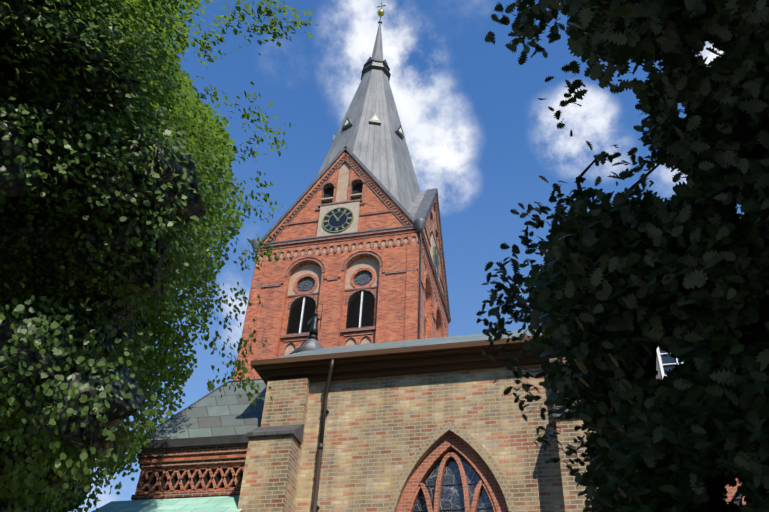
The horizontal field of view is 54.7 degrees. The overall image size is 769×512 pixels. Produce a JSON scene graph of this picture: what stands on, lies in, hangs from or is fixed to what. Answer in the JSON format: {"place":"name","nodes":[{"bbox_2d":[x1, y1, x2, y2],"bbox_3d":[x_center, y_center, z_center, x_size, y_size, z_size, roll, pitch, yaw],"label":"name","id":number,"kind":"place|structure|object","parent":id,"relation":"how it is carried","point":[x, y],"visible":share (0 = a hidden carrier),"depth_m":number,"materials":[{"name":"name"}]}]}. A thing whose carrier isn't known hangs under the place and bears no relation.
{"place":"outdoors","nodes":[
{"label":"outdoors","id":0,"kind":"place"},
{"bbox_2d":[91,338,322,511],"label":"church annex","id":1,"kind":"object","parent":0,"point":[191,458],"visible":0.62,"depth_m":20.41,"materials":[{"name":"red brick"}]},
{"bbox_2d":[234,146,450,379],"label":"church tower","id":2,"kind":"structure","parent":0,"point":[346,229],"depth_m":39.44,"materials":[{"name":"red brick"}]},
{"bbox_2d":[233,218,425,379],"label":"downspouts","id":3,"kind":"object","parent":2,"relation":"attached to","point":[420,224],"visible":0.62,"depth_m":39.08,"materials":[{"name":"grey metal"}]},
{"bbox_2d":[316,2,425,217],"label":"church spire","id":4,"kind":"structure","parent":2,"relation":"on","point":[370,135],"depth_m":48.53,"materials":[{"name":"grey metal"}]},
{"bbox_2d":[69,0,743,511],"label":"sky","id":5,"kind":"structure","parent":0,"point":[477,130],"materials":[{"name":"blue"}]},
{"bbox_2d":[476,0,768,511],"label":"oak tree","id":6,"kind":"object","parent":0,"point":[637,280],"depth_m":4.42,"materials":[{"name":"green plant"}]},
{"label":"ground","id":7,"kind":"structure","parent":0,"visible":0},
{"bbox_2d":[238,329,745,511],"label":"church building","id":8,"kind":"structure","parent":7,"relation":"on","point":[439,424],"depth_m":19.05,"materials":[{"name":"beige brick"}]},
{"bbox_2d":[307,304,322,340],"bbox_3d":[-2.512,2.460,27.105,0.583,1.400,0.406,-7,-39,12],"label":"statue","id":9,"kind":"object","parent":8,"relation":"on","point":[313,331],"visible":1,"depth_m":26.93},
{"bbox_2d":[311,358,334,511],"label":"downspout","id":10,"kind":"object","parent":8,"relation":"attached to","point":[315,506],"visible":0.98,"depth_m":19.46,"materials":[{"name":"brown"}]},
{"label":"churchyard paving","id":11,"kind":"structure","parent":0,"visible":0},
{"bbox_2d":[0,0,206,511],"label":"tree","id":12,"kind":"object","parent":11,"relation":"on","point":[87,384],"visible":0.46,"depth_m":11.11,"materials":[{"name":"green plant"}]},
{"bbox_2d":[0,0,318,511],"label":"linden tree","id":13,"kind":"object","parent":11,"relation":"on","point":[162,101],"depth_m":11.85,"materials":[{"name":"green plant"}]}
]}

